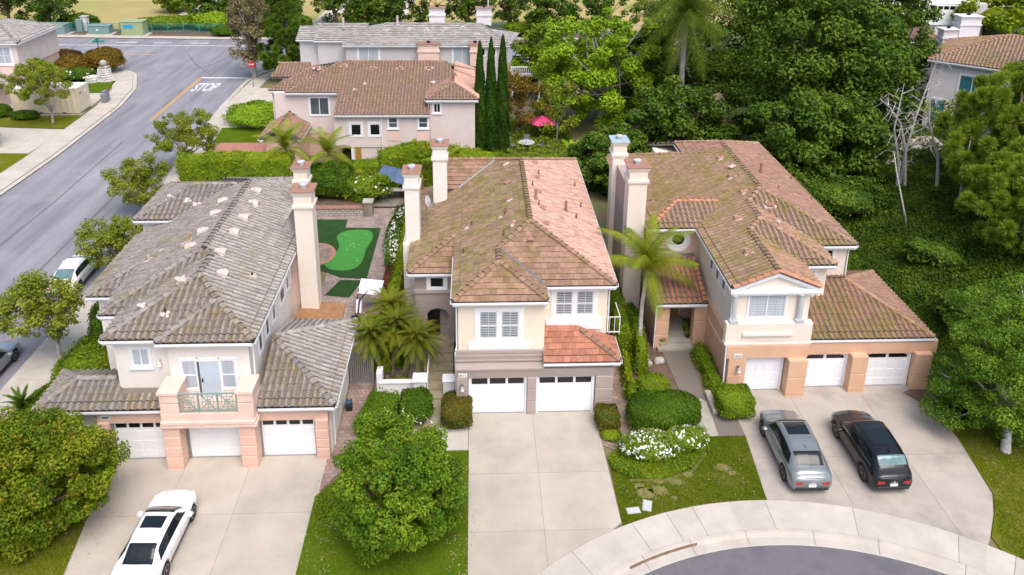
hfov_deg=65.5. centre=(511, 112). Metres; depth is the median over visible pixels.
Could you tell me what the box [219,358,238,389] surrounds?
window
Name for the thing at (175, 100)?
road line
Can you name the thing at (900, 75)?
evergreen tree
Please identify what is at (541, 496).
driveway
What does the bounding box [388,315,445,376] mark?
date palm
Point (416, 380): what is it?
garden wall
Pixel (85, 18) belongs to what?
fence pillar
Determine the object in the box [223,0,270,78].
gum tree
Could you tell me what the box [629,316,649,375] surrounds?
hedge
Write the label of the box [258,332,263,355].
window
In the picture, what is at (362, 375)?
gate
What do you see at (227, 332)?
stucco house
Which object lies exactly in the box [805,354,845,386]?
garage door
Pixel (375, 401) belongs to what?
hedge
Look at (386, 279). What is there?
bougainvillea bush
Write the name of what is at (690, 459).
ground cover
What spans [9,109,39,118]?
dark bush
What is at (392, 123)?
window
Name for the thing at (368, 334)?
date palm
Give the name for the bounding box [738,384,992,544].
driveway
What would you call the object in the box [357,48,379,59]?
window
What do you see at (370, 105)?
stucco house
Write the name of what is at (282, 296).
window
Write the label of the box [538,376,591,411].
garage door
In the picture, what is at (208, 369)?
balcony door
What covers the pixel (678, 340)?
porch floor
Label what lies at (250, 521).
driveway
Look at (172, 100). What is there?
road line
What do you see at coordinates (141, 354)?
window
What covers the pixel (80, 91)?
door
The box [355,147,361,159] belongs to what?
entry door
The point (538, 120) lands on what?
garden umbrella
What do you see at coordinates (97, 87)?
lawn
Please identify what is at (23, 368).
kerb
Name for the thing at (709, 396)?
walkway kerb
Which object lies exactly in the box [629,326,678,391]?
planting bed
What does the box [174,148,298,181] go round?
hedge
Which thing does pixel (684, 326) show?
potted plant
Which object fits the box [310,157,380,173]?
hedge
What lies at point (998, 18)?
lime tree
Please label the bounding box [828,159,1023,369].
ground cover
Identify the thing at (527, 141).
patio table
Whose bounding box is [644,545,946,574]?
cul de sac
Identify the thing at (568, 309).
window
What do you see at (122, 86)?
sidewalk
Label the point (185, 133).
street tree
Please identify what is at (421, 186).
wooden fence
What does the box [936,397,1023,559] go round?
lawn
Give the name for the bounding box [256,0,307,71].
pine tree
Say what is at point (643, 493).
bare soil
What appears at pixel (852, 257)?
slope bush
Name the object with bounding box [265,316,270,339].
window
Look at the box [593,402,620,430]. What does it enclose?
clipped bush
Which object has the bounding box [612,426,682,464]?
rose bush
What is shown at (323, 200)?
planting bed
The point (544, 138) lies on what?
ground cover
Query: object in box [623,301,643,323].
garden bush
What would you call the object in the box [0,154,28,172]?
lawn
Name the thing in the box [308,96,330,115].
window
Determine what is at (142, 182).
street tree
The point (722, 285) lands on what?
window
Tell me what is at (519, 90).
olive tree
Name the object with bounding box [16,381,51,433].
side shrub
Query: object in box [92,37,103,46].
street sign
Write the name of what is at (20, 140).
driveway
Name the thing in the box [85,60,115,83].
stone monument
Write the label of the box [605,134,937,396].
stucco house
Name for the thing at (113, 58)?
bronze shrub
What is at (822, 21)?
evergreen tree
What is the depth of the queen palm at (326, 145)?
64.17 m
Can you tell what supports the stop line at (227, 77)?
on the road
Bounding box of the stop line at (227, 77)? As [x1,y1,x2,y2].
[201,77,248,78]
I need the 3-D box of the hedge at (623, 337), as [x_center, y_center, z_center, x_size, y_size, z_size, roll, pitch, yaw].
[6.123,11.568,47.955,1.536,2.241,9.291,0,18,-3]
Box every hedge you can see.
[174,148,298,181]
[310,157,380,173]
[354,387,401,439]
[375,138,508,186]
[387,169,423,302]
[504,152,572,156]
[607,266,633,359]
[618,350,638,403]
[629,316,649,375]
[689,341,722,394]
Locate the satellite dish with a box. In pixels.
[425,196,434,219]
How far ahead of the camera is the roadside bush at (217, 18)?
123.22 m
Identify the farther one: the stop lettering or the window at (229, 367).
the stop lettering
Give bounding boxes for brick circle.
[318,243,335,264]
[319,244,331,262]
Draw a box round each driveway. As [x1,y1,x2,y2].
[0,127,62,152]
[5,93,100,115]
[63,455,326,574]
[226,88,272,127]
[468,410,621,574]
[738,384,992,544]
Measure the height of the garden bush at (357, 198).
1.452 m
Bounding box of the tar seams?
[0,43,260,276]
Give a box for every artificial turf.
[317,219,380,278]
[325,280,360,297]
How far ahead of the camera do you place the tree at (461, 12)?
124.29 m
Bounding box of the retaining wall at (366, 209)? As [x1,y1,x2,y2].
[316,198,373,216]
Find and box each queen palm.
[254,117,316,176]
[297,126,355,164]
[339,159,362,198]
[424,145,465,161]
[597,214,699,372]
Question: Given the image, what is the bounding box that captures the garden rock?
[653,357,664,364]
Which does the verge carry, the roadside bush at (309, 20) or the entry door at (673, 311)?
the roadside bush at (309, 20)
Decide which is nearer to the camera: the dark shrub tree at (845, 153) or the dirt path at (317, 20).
the dark shrub tree at (845, 153)
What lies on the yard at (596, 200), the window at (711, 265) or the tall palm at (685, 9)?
the tall palm at (685, 9)
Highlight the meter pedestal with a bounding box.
[75,19,83,31]
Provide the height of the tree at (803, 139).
11.785 m
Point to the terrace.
(257, 147)
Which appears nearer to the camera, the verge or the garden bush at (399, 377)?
the garden bush at (399, 377)
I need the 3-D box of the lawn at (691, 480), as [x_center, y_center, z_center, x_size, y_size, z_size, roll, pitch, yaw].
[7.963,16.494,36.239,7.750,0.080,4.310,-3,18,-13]
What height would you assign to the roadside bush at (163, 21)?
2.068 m
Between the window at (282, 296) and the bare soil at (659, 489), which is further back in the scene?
the window at (282, 296)
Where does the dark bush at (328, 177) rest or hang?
on the planting bed at (323, 200)
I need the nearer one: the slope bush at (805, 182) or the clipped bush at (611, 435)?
the clipped bush at (611, 435)
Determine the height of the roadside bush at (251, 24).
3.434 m
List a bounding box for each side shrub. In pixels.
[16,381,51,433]
[48,334,109,385]
[64,459,117,483]
[86,301,102,338]
[221,98,273,127]
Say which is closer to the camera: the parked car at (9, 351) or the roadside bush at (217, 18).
the parked car at (9, 351)
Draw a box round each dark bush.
[0,103,12,116]
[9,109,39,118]
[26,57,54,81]
[310,160,355,196]
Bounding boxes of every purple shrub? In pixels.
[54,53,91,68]
[59,48,81,55]
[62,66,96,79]
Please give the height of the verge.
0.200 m
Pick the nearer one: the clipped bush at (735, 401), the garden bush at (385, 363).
the clipped bush at (735, 401)
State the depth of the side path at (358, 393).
39.09 m
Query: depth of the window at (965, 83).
70.65 m
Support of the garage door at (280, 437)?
in the stucco house at (227, 332)
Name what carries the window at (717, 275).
in the stucco house at (779, 298)
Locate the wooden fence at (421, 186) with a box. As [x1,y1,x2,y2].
[401,175,422,312]
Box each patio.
[317,208,403,366]
[373,186,404,206]
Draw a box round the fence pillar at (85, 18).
[79,15,88,30]
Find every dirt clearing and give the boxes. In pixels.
[881,136,943,164]
[903,382,992,425]
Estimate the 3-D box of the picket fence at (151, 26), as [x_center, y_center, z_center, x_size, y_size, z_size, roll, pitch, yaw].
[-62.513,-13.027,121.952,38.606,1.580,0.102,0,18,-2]
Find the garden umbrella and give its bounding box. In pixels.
[528,115,556,125]
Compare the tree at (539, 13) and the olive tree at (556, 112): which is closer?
the olive tree at (556, 112)
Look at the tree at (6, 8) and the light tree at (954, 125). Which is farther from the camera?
the tree at (6, 8)
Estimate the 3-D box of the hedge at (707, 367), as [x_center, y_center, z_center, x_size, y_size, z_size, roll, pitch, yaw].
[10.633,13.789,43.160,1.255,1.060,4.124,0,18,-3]
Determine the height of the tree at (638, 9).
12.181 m
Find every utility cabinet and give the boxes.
[42,22,74,35]
[86,24,117,34]
[119,19,152,36]
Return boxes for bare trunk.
[894,153,907,226]
[958,137,970,197]
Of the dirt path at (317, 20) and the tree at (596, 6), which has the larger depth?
the dirt path at (317, 20)
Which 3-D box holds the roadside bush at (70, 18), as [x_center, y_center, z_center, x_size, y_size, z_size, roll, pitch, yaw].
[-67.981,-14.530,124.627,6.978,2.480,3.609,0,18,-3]
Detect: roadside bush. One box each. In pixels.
[57,12,100,26]
[138,15,184,28]
[173,14,192,27]
[185,11,229,29]
[211,25,235,34]
[225,12,264,31]
[276,13,314,29]
[500,21,531,34]
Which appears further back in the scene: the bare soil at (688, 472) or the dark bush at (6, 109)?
the dark bush at (6, 109)
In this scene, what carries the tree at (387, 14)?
on the hillside
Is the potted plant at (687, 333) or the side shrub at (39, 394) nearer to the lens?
the side shrub at (39, 394)
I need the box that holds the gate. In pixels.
[349,355,374,383]
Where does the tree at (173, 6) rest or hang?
on the hillside
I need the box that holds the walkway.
[662,351,744,435]
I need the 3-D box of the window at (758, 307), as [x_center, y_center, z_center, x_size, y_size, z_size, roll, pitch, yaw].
[13.000,9.783,40.556,2.060,1.610,0.070,0,18,-3]
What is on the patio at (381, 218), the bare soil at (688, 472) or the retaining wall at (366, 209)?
the retaining wall at (366, 209)
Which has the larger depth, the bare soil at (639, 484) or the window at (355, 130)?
the window at (355, 130)
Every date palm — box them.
[347,311,399,378]
[362,283,418,342]
[369,301,424,378]
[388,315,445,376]
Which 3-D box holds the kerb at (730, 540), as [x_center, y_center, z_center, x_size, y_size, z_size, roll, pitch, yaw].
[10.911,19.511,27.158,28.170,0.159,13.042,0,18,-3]
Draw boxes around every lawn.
[0,115,81,128]
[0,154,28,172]
[0,471,90,574]
[52,70,114,92]
[214,128,264,142]
[296,451,468,574]
[609,436,766,524]
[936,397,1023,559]
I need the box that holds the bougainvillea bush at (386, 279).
[382,263,395,290]
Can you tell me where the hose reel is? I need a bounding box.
[346,398,352,410]
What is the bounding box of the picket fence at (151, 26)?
[70,22,214,32]
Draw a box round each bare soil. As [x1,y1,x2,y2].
[629,454,706,480]
[634,483,644,488]
[635,487,657,498]
[648,485,668,495]
[668,479,685,484]
[714,463,731,471]
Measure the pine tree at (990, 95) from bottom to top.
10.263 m
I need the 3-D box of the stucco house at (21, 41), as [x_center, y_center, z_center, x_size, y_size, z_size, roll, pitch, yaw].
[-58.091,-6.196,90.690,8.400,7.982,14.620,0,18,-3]
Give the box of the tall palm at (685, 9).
[622,0,744,107]
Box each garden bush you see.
[349,193,376,203]
[360,345,407,372]
[386,376,411,378]
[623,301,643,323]
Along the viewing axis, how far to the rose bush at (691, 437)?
37.38 m
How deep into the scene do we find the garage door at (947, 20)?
102.70 m
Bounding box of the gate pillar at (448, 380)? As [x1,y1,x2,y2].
[442,374,454,393]
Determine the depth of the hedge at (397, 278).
50.24 m
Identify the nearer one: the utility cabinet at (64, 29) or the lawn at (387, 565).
the lawn at (387, 565)
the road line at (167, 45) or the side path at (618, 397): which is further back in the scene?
the road line at (167, 45)
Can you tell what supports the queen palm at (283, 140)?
on the yard at (596, 200)
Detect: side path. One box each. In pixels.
[319,355,374,490]
[601,332,631,450]
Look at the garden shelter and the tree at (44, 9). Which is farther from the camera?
the tree at (44, 9)
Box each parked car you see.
[0,340,20,373]
[47,252,100,294]
[111,489,196,574]
[759,410,831,489]
[831,410,911,489]
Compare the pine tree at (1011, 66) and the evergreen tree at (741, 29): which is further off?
the evergreen tree at (741, 29)
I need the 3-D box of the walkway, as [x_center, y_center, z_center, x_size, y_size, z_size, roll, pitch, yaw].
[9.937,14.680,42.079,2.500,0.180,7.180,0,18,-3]
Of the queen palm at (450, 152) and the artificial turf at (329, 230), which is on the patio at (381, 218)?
the artificial turf at (329, 230)
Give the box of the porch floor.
[657,315,693,351]
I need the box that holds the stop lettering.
[190,83,220,90]
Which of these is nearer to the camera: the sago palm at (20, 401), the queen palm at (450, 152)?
the sago palm at (20, 401)
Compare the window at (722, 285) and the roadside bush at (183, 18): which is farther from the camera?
the roadside bush at (183, 18)
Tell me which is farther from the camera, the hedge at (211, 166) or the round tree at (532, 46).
the round tree at (532, 46)
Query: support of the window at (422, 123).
in the stucco house at (370, 105)
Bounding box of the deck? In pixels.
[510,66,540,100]
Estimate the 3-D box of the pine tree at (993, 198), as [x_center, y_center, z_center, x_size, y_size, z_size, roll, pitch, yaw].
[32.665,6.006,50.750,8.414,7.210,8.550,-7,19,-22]
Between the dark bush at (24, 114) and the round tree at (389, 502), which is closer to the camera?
the round tree at (389, 502)
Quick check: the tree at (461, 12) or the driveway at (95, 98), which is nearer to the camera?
the driveway at (95, 98)
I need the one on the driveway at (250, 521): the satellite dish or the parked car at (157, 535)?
the parked car at (157, 535)
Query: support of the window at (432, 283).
in the stucco house at (510, 279)
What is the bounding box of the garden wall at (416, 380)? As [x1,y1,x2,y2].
[376,355,429,394]
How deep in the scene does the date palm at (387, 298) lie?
43.32 m
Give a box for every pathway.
[423,333,454,427]
[436,427,467,450]
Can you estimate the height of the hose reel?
0.645 m
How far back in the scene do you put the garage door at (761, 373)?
41.79 m
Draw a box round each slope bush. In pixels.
[783,162,828,208]
[805,174,898,216]
[823,207,857,265]
[844,256,857,270]
[895,230,973,272]
[921,282,1022,330]
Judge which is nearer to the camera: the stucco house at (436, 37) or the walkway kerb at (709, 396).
the walkway kerb at (709, 396)
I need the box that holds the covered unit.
[100,89,109,102]
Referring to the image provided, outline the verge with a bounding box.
[71,29,695,37]
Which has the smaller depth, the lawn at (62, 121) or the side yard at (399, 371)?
the side yard at (399, 371)
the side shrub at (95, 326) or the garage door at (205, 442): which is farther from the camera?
the side shrub at (95, 326)
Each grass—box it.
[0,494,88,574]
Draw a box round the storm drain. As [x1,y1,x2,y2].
[630,543,696,568]
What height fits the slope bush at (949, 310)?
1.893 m
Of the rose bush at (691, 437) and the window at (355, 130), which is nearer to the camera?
the rose bush at (691, 437)
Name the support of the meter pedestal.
on the verge
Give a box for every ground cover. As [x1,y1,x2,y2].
[314,477,341,519]
[506,112,572,154]
[607,446,705,478]
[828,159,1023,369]
[850,118,987,175]
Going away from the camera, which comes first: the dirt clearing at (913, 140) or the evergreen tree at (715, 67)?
the dirt clearing at (913, 140)
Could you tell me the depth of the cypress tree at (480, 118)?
71.82 m
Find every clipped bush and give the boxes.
[399,385,434,422]
[440,390,473,428]
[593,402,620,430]
[599,429,622,441]
[625,389,702,430]
[636,371,670,390]
[713,382,756,418]
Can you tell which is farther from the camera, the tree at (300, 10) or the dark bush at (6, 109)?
the tree at (300, 10)
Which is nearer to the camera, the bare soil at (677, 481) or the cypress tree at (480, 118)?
the bare soil at (677, 481)
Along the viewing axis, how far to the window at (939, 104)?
72.56 m
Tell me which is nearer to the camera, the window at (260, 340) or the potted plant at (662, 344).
the window at (260, 340)
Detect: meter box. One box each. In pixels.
[626,507,640,514]
[642,499,651,511]
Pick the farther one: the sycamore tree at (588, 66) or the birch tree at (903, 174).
the sycamore tree at (588, 66)
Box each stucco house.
[0,18,61,104]
[31,160,358,469]
[257,60,479,160]
[296,5,518,84]
[401,138,622,414]
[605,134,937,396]
[845,0,987,35]
[907,12,984,94]
[922,33,1023,136]
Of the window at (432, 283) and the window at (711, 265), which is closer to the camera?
the window at (432, 283)
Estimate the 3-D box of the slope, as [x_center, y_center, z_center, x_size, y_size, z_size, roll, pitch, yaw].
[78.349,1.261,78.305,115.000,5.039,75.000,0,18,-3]
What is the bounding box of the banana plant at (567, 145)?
[560,139,578,152]
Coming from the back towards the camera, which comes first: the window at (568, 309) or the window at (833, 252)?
the window at (833, 252)
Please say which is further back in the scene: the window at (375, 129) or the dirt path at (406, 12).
the dirt path at (406, 12)
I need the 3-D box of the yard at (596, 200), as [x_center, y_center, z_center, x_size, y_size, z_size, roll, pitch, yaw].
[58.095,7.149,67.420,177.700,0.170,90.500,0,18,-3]
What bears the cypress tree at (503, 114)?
on the yard at (596, 200)
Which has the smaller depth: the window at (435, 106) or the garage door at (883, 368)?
the garage door at (883, 368)
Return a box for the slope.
[679,24,1023,403]
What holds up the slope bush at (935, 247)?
on the slope
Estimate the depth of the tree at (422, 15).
124.44 m
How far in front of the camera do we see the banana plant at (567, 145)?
71.76 m
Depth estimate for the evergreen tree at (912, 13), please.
73.11 m
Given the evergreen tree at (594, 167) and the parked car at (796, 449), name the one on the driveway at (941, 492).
the parked car at (796, 449)
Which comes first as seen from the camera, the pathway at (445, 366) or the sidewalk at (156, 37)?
the pathway at (445, 366)
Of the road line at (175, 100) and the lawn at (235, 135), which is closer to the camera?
the lawn at (235, 135)
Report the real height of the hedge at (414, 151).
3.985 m
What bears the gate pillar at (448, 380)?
on the yard at (596, 200)
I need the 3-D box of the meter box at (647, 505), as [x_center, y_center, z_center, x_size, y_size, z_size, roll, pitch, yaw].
[5.843,16.988,34.416,0.390,0.050,0.610,5,18,12]
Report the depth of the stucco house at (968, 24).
82.45 m
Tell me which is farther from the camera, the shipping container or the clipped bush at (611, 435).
the shipping container
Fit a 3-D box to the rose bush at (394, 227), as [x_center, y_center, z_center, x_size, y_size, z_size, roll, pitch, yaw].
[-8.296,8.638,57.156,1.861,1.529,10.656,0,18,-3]
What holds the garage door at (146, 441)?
in the stucco house at (227, 332)
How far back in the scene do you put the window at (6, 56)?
88.55 m
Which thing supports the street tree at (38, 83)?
on the lawn at (62, 121)
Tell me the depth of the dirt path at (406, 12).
140.21 m
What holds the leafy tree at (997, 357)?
on the lawn at (996, 537)
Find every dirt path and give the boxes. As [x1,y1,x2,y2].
[179,0,216,14]
[312,3,345,25]
[388,0,414,22]
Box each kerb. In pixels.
[0,66,136,195]
[0,69,271,398]
[604,529,989,574]
[704,390,718,413]
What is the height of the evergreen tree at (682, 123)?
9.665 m
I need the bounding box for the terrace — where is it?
[214,142,265,151]
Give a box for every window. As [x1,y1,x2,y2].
[0,46,14,65]
[127,346,153,369]
[178,358,198,390]
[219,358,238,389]
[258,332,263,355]
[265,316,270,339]
[271,302,276,324]
[279,282,285,307]
[285,272,289,293]
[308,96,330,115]
[348,122,363,136]
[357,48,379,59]
[367,122,381,136]
[387,118,398,129]
[417,118,428,129]
[426,277,447,289]
[432,103,441,114]
[452,48,469,69]
[468,307,529,349]
[482,48,485,56]
[546,290,601,328]
[666,232,690,250]
[709,258,713,274]
[714,266,719,284]
[720,277,725,294]
[746,295,788,318]
[826,250,836,258]
[924,97,947,124]
[955,73,977,93]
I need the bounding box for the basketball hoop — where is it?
[351,278,383,326]
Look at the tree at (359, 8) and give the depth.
125.30 m
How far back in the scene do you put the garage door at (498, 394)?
39.78 m
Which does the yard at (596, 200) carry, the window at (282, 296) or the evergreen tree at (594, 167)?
the evergreen tree at (594, 167)
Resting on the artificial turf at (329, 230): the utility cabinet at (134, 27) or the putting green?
the putting green
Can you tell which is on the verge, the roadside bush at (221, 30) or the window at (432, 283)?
the roadside bush at (221, 30)
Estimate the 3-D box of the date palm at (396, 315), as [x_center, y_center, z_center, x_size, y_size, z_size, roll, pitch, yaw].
[-6.157,12.270,42.645,3.147,4.006,3.143,0,18,-3]
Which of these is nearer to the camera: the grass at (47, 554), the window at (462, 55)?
the grass at (47, 554)
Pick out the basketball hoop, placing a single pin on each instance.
(365, 285)
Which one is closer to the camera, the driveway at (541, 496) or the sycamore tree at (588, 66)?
the driveway at (541, 496)
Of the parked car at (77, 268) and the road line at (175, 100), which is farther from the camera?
the road line at (175, 100)
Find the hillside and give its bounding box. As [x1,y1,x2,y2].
[0,0,1013,30]
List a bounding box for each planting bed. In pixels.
[316,195,362,204]
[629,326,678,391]
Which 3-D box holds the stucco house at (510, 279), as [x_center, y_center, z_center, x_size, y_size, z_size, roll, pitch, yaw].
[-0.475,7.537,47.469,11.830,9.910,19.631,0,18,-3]
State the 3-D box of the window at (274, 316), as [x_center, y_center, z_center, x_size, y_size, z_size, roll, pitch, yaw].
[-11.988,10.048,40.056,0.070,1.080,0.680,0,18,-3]
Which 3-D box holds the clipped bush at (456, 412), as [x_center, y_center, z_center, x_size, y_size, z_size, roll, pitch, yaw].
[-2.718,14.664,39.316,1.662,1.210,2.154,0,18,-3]
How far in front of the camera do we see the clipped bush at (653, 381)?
41.36 m
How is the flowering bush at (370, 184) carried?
on the planting bed at (323, 200)
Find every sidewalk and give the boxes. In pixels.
[0,67,132,190]
[0,71,273,417]
[57,35,600,40]
[536,500,1023,574]
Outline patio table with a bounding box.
[519,139,534,148]
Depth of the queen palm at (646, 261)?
44.23 m
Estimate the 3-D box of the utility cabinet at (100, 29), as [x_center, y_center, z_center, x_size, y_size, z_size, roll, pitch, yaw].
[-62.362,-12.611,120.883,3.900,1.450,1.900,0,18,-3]
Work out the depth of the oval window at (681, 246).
46.97 m
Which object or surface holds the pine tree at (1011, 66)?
on the slope
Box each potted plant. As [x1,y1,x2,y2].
[660,337,666,346]
[682,321,689,330]
[683,328,690,337]
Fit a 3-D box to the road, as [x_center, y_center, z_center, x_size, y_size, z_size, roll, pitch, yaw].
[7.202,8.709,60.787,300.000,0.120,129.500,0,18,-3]
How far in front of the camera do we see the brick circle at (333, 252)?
55.80 m
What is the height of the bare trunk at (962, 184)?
5.718 m
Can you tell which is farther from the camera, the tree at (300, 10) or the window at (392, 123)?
the tree at (300, 10)
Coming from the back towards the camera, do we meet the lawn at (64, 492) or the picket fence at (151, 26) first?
the picket fence at (151, 26)
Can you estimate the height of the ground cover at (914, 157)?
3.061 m
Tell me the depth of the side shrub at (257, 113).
80.77 m
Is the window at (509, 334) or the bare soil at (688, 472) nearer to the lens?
the bare soil at (688, 472)
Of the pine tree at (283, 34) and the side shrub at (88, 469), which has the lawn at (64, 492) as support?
the side shrub at (88, 469)
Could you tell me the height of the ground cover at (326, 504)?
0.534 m
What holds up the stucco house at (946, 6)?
on the yard at (596, 200)
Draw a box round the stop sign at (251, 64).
[248,61,254,86]
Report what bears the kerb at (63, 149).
on the road
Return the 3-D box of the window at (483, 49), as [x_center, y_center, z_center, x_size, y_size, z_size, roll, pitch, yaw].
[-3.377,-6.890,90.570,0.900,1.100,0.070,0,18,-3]
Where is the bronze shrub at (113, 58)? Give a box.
[83,46,127,69]
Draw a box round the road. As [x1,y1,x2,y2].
[0,38,677,389]
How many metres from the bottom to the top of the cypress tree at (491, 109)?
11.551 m
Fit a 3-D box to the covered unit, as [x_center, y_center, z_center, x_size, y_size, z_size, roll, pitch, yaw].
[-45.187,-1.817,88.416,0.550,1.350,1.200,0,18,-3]
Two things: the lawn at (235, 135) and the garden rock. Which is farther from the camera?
the lawn at (235, 135)
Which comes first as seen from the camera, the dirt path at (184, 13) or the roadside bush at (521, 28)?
the roadside bush at (521, 28)
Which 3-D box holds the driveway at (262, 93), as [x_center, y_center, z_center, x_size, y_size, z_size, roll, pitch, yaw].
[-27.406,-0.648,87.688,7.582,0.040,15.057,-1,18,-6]
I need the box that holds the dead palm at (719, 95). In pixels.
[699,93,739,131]
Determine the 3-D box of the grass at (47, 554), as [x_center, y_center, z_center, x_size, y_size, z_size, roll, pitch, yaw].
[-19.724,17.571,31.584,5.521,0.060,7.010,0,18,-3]
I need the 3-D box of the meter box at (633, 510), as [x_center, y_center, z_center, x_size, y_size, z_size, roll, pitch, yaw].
[5.205,17.067,34.148,0.580,0.050,0.340,-2,18,-8]
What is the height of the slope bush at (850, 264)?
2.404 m
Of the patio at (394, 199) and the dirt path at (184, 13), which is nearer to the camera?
the patio at (394, 199)
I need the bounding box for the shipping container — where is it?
[9,82,90,112]
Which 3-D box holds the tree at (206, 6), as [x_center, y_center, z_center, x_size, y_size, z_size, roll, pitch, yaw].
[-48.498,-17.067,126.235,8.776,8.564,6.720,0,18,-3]
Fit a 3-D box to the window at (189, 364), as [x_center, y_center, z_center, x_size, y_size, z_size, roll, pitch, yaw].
[-14.518,11.813,35.885,0.860,1.690,0.070,0,18,-3]
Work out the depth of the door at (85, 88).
85.54 m
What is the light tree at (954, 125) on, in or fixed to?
on the slope
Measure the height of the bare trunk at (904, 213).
5.730 m
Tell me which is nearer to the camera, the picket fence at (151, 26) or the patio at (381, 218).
the patio at (381, 218)
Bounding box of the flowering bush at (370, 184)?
[336,168,394,197]
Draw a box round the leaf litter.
[28,409,1023,574]
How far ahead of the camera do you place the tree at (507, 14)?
126.61 m
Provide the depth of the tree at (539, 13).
118.74 m
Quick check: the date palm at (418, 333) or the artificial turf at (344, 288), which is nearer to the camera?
the date palm at (418, 333)
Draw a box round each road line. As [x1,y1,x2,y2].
[135,45,200,45]
[148,78,199,120]
[151,78,201,120]
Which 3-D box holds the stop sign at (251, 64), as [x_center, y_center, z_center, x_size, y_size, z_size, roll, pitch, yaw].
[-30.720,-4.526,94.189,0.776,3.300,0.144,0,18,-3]
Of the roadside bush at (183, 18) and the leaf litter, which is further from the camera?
the roadside bush at (183, 18)
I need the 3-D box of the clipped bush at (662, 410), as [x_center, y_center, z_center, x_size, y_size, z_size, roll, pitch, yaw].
[7.498,14.631,39.143,3.890,1.598,2.243,0,18,-3]
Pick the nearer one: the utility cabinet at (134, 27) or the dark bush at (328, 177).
the dark bush at (328, 177)
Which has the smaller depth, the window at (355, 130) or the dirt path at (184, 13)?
the window at (355, 130)
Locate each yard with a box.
[0,68,111,153]
[12,62,999,573]
[374,335,424,396]
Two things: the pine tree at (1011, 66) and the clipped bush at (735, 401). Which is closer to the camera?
the clipped bush at (735, 401)
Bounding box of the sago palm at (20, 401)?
[0,383,40,417]
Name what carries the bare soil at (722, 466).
on the lawn at (691, 480)
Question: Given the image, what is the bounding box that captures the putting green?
[324,230,372,270]
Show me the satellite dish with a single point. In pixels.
(427, 201)
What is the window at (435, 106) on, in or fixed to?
in the stucco house at (370, 105)
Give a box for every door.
[78,87,85,111]
[82,84,90,107]
[114,423,166,458]
[189,427,241,457]
[195,358,223,396]
[261,420,315,455]
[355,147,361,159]
[428,308,439,333]
[470,377,524,413]
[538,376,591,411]
[670,308,679,314]
[744,358,780,389]
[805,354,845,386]
[864,353,908,385]
[929,5,955,25]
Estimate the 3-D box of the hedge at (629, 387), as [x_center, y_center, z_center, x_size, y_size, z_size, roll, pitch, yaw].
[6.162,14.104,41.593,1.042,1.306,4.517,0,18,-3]
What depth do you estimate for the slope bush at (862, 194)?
59.71 m
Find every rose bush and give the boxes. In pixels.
[382,203,404,269]
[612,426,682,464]
[666,424,710,453]
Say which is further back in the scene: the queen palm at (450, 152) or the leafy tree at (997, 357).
the queen palm at (450, 152)
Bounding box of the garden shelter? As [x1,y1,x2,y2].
[377,165,403,199]
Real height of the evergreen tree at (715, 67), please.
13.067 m
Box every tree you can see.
[0,0,34,19]
[0,58,72,122]
[0,268,86,361]
[0,404,131,563]
[21,0,78,21]
[74,215,142,268]
[100,150,172,206]
[143,108,219,155]
[152,0,197,12]
[179,0,232,15]
[214,0,266,12]
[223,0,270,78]
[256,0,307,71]
[262,0,305,15]
[310,0,352,22]
[328,408,468,567]
[344,0,381,25]
[364,0,406,23]
[391,0,452,22]
[444,0,486,22]
[474,40,487,150]
[482,0,531,22]
[484,37,498,151]
[496,34,510,153]
[496,69,550,135]
[510,17,561,97]
[524,0,571,26]
[528,6,679,130]
[534,80,583,142]
[563,0,628,45]
[567,121,649,197]
[610,12,738,128]
[625,74,742,152]
[628,0,705,46]
[672,0,820,87]
[723,0,909,169]
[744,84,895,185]
[812,15,921,138]
[814,0,944,117]
[827,118,875,178]
[872,56,962,188]
[916,93,993,163]
[917,272,1023,453]
[933,69,1023,197]
[950,0,1023,35]
[953,145,1023,254]
[970,61,1023,164]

